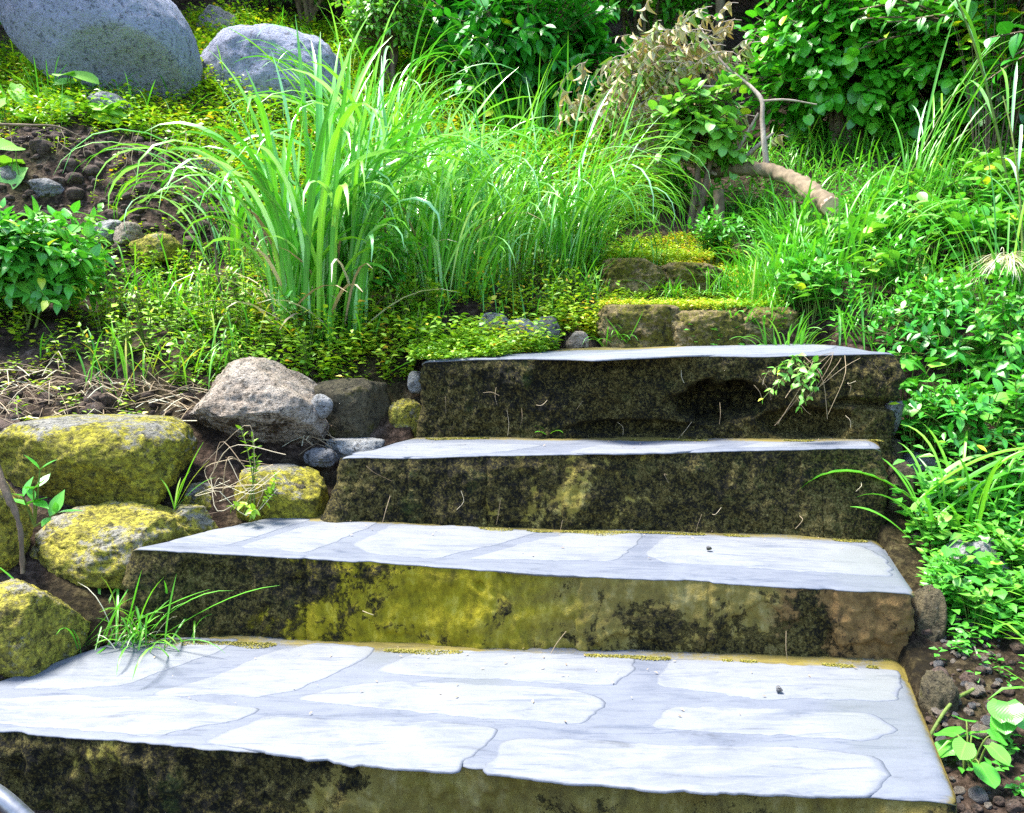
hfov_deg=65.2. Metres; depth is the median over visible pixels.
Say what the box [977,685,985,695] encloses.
pebble
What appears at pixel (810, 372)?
hanging weed
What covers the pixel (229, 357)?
weed
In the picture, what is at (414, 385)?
stone
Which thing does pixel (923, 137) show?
tall grass
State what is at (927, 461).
stone
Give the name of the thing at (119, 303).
weed
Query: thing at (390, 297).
weed
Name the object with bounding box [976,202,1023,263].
broadleaf weed
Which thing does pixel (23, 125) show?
dead branch
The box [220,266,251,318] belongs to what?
weed
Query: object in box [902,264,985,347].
broadleaf weed
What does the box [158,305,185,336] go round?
weed
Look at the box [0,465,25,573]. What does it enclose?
root
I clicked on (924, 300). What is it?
broadleaf weed
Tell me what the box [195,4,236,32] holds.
boulder
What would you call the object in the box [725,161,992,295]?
tall grass
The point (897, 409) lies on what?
rubble stone
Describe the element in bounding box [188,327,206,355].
weed
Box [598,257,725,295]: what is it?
rough step
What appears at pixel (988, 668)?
pebble
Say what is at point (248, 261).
weed
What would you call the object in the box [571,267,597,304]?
weed
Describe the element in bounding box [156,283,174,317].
weed
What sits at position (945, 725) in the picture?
pebble
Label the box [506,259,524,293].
weed
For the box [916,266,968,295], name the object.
broadleaf weed
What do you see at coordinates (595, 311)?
weed
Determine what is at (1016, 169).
reed
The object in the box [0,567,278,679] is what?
grass tuft
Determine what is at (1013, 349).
shade herb
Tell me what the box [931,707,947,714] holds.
pebble
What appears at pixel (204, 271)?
weed
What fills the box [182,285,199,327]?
weed
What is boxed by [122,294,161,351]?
weed
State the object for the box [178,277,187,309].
weed
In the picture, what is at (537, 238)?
tufted grass
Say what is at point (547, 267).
weed
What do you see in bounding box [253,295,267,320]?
weed
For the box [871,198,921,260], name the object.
broadleaf weed
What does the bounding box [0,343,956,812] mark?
stone staircase
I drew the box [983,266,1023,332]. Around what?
broadleaf weed
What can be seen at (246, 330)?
weed
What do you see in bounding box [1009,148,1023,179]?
broadleaf weed
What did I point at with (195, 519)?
mossy rock
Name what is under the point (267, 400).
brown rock
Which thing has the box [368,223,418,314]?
leafy herb
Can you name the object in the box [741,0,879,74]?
undergrowth bush
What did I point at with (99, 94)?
stone
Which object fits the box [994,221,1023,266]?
broadleaf weed
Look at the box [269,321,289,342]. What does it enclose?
weed
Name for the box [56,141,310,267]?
lemongrass
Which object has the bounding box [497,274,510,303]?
weed
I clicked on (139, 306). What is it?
weed
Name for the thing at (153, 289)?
weed
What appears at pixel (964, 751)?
mallow plant
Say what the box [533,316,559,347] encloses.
stone
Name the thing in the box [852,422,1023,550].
tall grass
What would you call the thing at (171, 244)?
stone
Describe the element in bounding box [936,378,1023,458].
broadleaf weed
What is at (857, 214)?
broadleaf weed
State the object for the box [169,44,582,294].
lemongrass
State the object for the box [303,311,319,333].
weed
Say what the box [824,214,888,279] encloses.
broadleaf weed
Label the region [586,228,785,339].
path turf
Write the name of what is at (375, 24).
leafy shrub
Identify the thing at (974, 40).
reed
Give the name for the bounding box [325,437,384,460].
flat rock
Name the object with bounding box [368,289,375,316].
weed
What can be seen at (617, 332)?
grass tuft
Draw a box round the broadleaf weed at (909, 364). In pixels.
[878,348,945,421]
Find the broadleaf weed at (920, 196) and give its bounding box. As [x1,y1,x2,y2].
[906,192,965,258]
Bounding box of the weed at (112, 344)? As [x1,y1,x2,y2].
[75,322,121,373]
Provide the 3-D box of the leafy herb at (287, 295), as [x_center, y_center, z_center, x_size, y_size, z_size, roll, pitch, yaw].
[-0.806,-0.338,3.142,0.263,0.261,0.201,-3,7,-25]
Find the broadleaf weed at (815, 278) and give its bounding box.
[793,254,846,317]
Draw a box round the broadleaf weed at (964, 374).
[927,348,988,400]
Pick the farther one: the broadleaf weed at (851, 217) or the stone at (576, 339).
the broadleaf weed at (851, 217)
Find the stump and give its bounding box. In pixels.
[713,189,725,229]
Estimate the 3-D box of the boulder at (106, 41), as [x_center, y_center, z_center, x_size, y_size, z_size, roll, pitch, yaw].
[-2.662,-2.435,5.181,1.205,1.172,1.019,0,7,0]
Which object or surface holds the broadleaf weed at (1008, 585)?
on the ground at (916, 656)
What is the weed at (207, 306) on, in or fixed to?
on the ground at (916, 656)
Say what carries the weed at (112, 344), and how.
on the ground at (916, 656)
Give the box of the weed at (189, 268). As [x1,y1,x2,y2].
[183,255,202,284]
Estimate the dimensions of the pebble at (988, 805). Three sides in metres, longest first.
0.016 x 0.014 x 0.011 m
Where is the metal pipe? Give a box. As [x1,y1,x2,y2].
[0,784,33,812]
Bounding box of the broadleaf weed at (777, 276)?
[766,251,824,311]
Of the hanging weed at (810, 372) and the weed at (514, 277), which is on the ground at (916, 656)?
the weed at (514, 277)
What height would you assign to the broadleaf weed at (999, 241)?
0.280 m
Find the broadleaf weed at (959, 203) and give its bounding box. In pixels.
[923,188,983,258]
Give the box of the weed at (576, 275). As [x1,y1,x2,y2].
[566,258,579,294]
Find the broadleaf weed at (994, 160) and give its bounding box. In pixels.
[973,153,1022,196]
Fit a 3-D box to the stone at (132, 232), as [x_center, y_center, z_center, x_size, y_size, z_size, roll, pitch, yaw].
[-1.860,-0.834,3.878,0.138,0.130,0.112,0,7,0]
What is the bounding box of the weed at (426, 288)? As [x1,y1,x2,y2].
[421,275,438,314]
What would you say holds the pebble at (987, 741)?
on the ground at (916, 656)
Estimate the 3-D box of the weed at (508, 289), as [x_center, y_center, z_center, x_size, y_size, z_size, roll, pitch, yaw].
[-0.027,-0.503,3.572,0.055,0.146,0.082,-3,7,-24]
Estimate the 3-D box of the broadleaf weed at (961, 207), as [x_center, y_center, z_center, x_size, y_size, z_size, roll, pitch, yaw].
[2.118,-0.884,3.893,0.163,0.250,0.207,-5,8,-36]
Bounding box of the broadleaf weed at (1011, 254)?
[1001,251,1023,289]
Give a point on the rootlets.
(664, 474)
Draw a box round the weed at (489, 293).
[485,266,500,295]
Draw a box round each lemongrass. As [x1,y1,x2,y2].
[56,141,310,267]
[64,11,504,348]
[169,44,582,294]
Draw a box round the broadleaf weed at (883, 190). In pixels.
[867,171,924,219]
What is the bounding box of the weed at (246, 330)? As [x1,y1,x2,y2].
[236,313,255,348]
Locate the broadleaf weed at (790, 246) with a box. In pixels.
[772,234,829,269]
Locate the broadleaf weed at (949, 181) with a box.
[924,174,961,205]
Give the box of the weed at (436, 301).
[424,289,444,314]
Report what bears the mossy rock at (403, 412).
on the ground at (916, 656)
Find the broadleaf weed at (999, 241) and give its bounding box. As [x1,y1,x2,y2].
[972,214,1023,272]
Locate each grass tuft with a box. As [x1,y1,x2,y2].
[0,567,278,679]
[162,443,214,509]
[582,312,642,345]
[652,277,701,298]
[687,258,762,299]
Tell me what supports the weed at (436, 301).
on the ground at (916, 656)
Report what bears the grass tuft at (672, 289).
on the ground at (916, 656)
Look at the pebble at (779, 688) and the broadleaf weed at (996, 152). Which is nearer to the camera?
the pebble at (779, 688)
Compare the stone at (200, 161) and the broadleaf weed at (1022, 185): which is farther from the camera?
the stone at (200, 161)
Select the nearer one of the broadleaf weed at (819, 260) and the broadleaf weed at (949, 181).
the broadleaf weed at (819, 260)
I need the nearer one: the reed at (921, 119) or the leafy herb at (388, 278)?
the leafy herb at (388, 278)
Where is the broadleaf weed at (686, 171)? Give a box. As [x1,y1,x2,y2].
[652,159,693,206]
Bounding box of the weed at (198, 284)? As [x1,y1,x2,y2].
[178,277,211,315]
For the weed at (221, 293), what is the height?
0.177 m
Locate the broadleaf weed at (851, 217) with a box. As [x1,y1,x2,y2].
[799,207,854,262]
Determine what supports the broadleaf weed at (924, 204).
on the ground at (916, 656)
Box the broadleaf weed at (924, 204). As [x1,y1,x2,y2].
[868,199,937,271]
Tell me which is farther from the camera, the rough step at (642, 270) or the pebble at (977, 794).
the rough step at (642, 270)
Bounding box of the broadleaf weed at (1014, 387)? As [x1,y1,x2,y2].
[975,351,1023,446]
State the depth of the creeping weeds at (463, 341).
3.02 m
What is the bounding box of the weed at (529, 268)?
[513,256,538,287]
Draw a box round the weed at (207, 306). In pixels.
[181,289,214,341]
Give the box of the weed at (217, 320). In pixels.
[208,291,223,324]
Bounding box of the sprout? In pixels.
[14,455,80,526]
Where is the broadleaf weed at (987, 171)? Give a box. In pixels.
[971,170,1012,206]
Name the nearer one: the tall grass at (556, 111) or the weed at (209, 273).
the weed at (209, 273)
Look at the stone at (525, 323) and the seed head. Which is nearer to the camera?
the seed head
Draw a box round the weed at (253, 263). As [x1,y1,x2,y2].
[245,245,264,278]
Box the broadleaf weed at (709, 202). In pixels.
[686,177,732,221]
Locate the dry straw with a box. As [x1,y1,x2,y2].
[0,351,336,454]
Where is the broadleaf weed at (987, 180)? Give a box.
[963,162,1021,202]
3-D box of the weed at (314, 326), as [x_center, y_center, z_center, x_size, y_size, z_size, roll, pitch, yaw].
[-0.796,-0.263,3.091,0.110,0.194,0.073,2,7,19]
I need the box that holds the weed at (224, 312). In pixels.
[216,295,242,350]
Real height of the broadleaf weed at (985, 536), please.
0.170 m
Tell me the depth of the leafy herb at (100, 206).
3.69 m
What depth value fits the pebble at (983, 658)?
1.92 m
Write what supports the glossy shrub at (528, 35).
on the ground at (916, 656)
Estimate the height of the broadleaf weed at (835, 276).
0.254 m
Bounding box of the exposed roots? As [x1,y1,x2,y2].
[0,125,215,181]
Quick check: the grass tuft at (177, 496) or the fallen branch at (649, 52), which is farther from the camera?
the fallen branch at (649, 52)
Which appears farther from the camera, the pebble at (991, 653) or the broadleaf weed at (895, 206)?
the broadleaf weed at (895, 206)
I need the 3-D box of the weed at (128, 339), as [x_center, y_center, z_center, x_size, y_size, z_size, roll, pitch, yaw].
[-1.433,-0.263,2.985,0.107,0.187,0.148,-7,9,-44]
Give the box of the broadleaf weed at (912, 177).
[884,165,925,220]
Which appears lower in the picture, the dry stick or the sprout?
the dry stick
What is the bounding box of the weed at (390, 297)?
[383,284,415,326]
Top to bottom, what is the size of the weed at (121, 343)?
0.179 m
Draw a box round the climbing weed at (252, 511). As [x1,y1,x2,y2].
[230,425,280,521]
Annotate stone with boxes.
[0,165,16,179]
[26,178,64,197]
[86,91,132,113]
[94,219,120,243]
[113,221,143,245]
[129,233,182,264]
[184,157,221,175]
[303,448,338,467]
[311,394,332,418]
[407,371,420,393]
[478,312,509,337]
[505,318,540,340]
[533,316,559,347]
[566,331,588,348]
[884,401,904,436]
[886,459,916,513]
[891,437,902,458]
[902,451,938,470]
[911,584,947,641]
[918,670,958,716]
[938,538,1011,587]
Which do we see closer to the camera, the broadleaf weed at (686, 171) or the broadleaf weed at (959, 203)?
the broadleaf weed at (959, 203)
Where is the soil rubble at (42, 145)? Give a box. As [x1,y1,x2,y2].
[0,127,1023,812]
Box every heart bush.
[675,0,1023,147]
[852,0,1023,160]
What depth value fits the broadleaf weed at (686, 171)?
5.00 m
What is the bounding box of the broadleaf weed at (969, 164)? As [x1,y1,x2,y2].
[951,155,1009,209]
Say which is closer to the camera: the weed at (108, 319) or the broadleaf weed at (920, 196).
the weed at (108, 319)
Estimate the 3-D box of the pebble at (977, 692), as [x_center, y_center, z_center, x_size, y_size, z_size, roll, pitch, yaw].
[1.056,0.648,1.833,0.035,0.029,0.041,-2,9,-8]
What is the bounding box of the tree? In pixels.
[710,0,724,104]
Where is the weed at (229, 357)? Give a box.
[216,334,242,362]
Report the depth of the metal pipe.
1.16 m
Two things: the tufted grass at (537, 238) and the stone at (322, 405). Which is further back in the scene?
the tufted grass at (537, 238)
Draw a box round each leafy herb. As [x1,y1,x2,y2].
[0,196,123,329]
[0,219,27,311]
[33,203,113,267]
[275,287,343,347]
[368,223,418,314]
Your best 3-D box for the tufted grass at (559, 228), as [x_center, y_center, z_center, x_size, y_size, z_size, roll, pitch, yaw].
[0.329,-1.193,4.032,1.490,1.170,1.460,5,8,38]
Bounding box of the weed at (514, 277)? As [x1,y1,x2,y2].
[499,265,519,303]
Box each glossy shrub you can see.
[391,0,638,125]
[398,0,490,76]
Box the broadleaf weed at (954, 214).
[912,207,961,270]
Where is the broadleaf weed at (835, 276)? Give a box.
[807,262,871,317]
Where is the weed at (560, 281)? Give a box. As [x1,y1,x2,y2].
[547,268,566,295]
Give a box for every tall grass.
[370,90,585,214]
[451,41,630,152]
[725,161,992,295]
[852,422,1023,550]
[857,133,1023,336]
[889,15,1022,229]
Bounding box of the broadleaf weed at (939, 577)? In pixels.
[922,567,966,605]
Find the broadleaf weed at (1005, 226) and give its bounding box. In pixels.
[1000,217,1023,266]
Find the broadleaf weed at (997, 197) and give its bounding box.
[961,171,1023,215]
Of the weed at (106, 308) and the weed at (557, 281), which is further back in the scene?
the weed at (557, 281)
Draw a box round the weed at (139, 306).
[128,285,157,321]
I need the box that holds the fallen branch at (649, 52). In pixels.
[552,0,840,216]
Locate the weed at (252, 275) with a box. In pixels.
[248,257,264,293]
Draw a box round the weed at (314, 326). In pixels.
[297,313,319,355]
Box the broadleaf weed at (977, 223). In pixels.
[939,205,1018,271]
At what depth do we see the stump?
4.57 m
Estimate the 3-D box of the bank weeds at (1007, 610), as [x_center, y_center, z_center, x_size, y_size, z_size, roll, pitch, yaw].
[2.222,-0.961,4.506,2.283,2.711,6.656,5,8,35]
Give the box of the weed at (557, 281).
[551,268,565,298]
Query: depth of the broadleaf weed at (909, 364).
2.82 m
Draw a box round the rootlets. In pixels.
[363,370,885,660]
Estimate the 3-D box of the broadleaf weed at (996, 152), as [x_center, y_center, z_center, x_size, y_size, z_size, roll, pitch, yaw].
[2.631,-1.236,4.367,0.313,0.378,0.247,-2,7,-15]
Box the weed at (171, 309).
[160,292,183,329]
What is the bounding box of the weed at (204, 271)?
[203,262,233,298]
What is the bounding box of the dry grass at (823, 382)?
[775,352,859,424]
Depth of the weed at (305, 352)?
3.02 m
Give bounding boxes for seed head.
[957,248,1023,287]
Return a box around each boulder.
[0,0,202,99]
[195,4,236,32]
[200,24,342,108]
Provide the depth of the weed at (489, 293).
3.69 m
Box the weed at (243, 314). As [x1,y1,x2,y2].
[231,303,249,339]
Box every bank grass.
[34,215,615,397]
[708,101,1023,751]
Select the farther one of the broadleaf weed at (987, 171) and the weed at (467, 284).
the broadleaf weed at (987, 171)
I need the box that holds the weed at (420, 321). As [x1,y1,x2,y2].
[397,301,428,349]
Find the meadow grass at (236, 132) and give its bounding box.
[0,3,695,334]
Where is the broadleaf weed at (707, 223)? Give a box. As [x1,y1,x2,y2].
[683,206,734,261]
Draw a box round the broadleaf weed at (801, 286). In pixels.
[787,272,832,327]
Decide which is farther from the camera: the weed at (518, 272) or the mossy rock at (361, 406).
the weed at (518, 272)
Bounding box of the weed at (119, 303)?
[115,287,126,317]
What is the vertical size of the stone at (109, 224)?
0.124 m
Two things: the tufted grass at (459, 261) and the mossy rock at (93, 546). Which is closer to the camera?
the mossy rock at (93, 546)
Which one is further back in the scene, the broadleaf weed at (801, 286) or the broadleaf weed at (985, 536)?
the broadleaf weed at (801, 286)
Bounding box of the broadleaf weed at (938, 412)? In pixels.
[903,379,966,447]
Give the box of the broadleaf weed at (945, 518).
[905,500,963,554]
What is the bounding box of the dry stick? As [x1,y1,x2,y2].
[930,687,974,735]
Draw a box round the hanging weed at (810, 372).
[758,353,821,411]
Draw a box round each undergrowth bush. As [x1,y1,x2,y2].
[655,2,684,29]
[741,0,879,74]
[822,0,1023,153]
[968,21,1023,106]
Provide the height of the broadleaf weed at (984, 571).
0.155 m
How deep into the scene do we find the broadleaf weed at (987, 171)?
4.19 m
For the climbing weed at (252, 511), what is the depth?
2.41 m
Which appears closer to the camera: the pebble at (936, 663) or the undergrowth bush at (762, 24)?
the pebble at (936, 663)
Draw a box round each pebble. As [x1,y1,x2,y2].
[776,685,782,691]
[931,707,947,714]
[933,660,943,667]
[935,736,945,741]
[942,722,948,727]
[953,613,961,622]
[953,786,965,795]
[954,755,966,767]
[963,707,973,715]
[965,682,982,697]
[968,702,976,709]
[968,785,988,803]
[971,723,988,740]
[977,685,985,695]
[980,655,987,661]
[980,664,992,673]
[980,715,990,721]
[981,635,989,639]
[982,739,998,750]
[983,718,989,726]
[984,802,992,808]
[986,651,994,656]
[993,681,1000,686]
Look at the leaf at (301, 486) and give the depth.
2.51 m
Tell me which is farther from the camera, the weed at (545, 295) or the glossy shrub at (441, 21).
the glossy shrub at (441, 21)
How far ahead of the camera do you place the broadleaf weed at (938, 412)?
2.68 m
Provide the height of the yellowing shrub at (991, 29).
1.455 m
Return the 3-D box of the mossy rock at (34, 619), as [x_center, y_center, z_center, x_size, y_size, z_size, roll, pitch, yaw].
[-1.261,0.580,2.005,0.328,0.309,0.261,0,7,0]
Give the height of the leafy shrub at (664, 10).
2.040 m
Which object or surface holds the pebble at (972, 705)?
on the ground at (916, 656)
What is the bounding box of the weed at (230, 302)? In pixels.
[218,287,240,322]
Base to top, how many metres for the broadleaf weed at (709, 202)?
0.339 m
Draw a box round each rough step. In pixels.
[594,304,798,347]
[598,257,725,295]
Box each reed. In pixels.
[902,150,1023,213]
[906,23,1015,181]
[952,0,1011,201]
[976,63,1023,254]
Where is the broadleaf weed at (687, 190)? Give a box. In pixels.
[670,173,693,206]
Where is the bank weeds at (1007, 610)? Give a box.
[684,111,1023,795]
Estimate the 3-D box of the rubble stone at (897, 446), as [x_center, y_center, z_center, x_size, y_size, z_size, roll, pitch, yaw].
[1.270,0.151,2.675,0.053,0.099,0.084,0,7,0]
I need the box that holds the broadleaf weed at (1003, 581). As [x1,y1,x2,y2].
[995,571,1023,611]
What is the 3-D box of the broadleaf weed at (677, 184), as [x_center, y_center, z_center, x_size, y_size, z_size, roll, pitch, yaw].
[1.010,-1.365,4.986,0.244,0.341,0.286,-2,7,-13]
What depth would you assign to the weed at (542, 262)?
3.84 m
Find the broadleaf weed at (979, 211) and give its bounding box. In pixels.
[966,202,1010,244]
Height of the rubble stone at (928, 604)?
0.231 m
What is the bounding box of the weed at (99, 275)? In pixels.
[92,251,110,289]
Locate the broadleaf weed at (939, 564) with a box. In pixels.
[922,548,970,589]
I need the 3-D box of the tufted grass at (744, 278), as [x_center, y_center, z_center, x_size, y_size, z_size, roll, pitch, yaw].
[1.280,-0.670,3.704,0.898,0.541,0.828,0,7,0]
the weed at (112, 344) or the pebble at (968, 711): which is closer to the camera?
the pebble at (968, 711)
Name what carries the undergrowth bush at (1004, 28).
on the ground at (916, 656)
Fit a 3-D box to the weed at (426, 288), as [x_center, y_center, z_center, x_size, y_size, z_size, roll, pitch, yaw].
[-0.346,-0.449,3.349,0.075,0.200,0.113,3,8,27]
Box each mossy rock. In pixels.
[0,414,197,506]
[0,481,33,572]
[0,578,90,677]
[29,500,190,589]
[172,504,218,534]
[182,482,212,509]
[234,463,328,522]
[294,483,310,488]
[314,378,390,437]
[388,398,421,436]
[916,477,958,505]
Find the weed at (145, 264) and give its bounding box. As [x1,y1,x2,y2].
[139,249,161,290]
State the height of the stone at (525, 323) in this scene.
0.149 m
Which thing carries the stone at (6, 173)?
on the ground at (916, 656)
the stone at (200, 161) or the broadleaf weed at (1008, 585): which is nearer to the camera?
the broadleaf weed at (1008, 585)
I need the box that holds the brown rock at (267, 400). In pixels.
[189,356,328,444]
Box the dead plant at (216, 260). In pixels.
[195,153,225,307]
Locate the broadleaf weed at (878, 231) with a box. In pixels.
[853,221,908,278]
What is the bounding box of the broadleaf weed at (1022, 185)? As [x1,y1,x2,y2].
[990,174,1023,203]
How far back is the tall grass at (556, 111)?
5.55 m
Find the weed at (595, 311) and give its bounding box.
[586,301,598,325]
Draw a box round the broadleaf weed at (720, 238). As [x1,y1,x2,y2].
[692,219,729,265]
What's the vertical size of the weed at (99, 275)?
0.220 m
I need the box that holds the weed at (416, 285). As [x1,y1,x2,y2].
[408,278,423,311]
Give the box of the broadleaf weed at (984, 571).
[951,542,1003,587]
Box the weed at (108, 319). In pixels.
[98,306,119,334]
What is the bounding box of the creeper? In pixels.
[0,71,136,188]
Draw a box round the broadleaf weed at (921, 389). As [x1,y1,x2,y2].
[905,373,977,449]
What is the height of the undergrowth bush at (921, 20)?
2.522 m
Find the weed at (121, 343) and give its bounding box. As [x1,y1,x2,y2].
[102,319,129,360]
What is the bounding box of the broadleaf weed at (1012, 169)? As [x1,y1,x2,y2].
[995,151,1023,177]
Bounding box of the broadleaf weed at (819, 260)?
[777,247,844,304]
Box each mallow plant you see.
[934,715,1010,788]
[987,698,1023,739]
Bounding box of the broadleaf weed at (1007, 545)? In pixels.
[996,528,1023,575]
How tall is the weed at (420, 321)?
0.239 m
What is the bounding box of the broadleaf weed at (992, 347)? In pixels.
[962,328,1023,389]
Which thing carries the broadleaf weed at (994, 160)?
on the ground at (916, 656)
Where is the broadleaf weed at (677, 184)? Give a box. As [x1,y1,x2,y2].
[655,160,693,212]
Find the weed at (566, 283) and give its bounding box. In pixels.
[541,270,572,307]
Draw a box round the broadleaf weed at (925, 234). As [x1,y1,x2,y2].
[904,216,943,263]
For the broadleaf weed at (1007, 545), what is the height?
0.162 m
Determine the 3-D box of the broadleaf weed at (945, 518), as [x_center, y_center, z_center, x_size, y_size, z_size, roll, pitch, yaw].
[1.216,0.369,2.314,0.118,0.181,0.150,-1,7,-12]
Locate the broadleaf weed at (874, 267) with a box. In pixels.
[848,244,899,307]
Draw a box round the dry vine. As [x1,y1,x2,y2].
[195,425,285,515]
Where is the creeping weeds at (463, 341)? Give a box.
[389,311,587,361]
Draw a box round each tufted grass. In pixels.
[220,0,521,174]
[326,126,563,299]
[347,61,663,282]
[435,71,717,280]
[698,212,884,306]
[721,172,874,252]
[722,293,839,344]
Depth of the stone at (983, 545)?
2.20 m
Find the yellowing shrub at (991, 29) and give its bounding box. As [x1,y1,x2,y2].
[944,0,1023,160]
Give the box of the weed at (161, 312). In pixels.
[145,293,166,320]
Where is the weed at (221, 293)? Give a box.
[218,291,241,330]
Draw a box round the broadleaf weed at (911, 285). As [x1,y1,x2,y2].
[905,283,955,316]
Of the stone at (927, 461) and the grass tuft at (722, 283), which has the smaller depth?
the stone at (927, 461)
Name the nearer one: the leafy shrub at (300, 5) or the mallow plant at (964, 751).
the mallow plant at (964, 751)
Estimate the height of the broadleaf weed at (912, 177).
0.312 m
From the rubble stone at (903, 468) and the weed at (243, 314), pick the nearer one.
the rubble stone at (903, 468)
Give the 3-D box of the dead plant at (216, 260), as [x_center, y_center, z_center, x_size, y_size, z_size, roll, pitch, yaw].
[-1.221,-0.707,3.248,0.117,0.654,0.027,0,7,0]
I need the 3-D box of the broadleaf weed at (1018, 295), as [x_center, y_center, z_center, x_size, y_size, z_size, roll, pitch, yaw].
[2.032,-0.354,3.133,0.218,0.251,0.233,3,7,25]
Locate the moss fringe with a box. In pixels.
[142,437,883,668]
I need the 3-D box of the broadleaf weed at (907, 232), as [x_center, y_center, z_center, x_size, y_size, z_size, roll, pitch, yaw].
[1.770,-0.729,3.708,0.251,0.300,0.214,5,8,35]
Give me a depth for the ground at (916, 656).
3.22 m
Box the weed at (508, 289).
[501,278,514,307]
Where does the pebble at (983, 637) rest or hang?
on the ground at (916, 656)
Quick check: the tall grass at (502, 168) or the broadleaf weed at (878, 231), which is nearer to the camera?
the broadleaf weed at (878, 231)
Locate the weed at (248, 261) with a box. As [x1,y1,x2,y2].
[240,252,250,280]
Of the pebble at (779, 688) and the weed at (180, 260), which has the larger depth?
the weed at (180, 260)
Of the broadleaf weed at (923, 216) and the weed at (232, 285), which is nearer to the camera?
the weed at (232, 285)
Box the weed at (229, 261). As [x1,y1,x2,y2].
[224,246,241,280]
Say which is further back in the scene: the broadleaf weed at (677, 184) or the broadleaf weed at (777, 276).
the broadleaf weed at (677, 184)
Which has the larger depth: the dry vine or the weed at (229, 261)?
the weed at (229, 261)
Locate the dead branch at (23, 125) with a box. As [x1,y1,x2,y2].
[0,123,79,136]
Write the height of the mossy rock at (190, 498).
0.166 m
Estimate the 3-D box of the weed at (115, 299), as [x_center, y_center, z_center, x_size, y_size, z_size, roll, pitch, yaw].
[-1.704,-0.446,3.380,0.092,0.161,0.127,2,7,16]
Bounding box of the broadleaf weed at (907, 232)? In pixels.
[867,217,922,276]
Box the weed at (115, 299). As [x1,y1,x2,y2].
[91,282,124,313]
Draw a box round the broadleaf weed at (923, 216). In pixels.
[888,194,959,270]
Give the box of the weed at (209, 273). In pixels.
[194,264,217,305]
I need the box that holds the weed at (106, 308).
[89,294,114,336]
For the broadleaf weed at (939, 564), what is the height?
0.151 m
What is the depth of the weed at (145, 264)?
3.62 m
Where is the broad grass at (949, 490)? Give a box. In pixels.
[798,447,1023,517]
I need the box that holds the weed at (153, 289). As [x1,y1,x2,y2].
[134,274,160,320]
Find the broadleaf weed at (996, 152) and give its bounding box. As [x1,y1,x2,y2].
[969,147,1023,179]
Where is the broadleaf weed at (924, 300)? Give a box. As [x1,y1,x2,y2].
[910,274,978,354]
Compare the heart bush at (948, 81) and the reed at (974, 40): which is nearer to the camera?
the reed at (974, 40)
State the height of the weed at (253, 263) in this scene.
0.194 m
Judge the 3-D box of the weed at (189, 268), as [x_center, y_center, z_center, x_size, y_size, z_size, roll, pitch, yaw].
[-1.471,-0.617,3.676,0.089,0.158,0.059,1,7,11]
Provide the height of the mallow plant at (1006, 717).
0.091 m
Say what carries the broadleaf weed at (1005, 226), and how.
on the ground at (916, 656)
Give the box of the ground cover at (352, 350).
[0,0,667,420]
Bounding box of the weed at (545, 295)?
[536,279,564,314]
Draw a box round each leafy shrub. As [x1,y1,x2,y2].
[229,0,349,28]
[331,0,439,85]
[586,0,739,92]
[648,63,756,228]
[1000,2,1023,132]
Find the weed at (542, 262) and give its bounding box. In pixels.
[535,248,561,293]
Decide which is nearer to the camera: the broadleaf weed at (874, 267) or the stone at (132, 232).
the broadleaf weed at (874, 267)
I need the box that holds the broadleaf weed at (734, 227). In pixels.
[696,204,743,260]
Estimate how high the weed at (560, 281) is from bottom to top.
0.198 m
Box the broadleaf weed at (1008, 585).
[989,571,1023,607]
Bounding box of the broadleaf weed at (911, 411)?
[897,394,954,453]
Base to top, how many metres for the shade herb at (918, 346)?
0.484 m
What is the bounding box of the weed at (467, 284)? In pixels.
[452,270,473,298]
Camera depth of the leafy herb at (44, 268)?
3.11 m
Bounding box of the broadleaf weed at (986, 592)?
[950,577,998,629]
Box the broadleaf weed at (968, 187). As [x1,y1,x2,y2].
[926,171,978,204]
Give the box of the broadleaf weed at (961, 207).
[930,198,968,246]
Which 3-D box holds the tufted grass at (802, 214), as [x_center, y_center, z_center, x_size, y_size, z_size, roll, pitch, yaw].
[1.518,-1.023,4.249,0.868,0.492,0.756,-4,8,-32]
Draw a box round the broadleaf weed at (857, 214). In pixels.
[847,207,886,241]
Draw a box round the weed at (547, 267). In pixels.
[541,256,554,288]
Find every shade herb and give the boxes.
[851,271,1023,387]
[858,270,992,348]
[889,359,1023,469]
[912,262,1023,405]
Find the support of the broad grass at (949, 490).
on the ground at (916, 656)
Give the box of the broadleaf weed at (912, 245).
[866,218,942,305]
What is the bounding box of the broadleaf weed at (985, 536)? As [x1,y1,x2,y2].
[961,521,1019,566]
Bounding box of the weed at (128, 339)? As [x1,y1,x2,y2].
[107,312,137,358]
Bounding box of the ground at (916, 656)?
[0,0,1023,812]
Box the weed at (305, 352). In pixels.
[289,322,318,370]
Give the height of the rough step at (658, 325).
0.300 m
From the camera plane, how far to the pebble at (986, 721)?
1.72 m
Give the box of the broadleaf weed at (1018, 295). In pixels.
[1000,287,1023,332]
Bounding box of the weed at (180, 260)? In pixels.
[172,238,190,281]

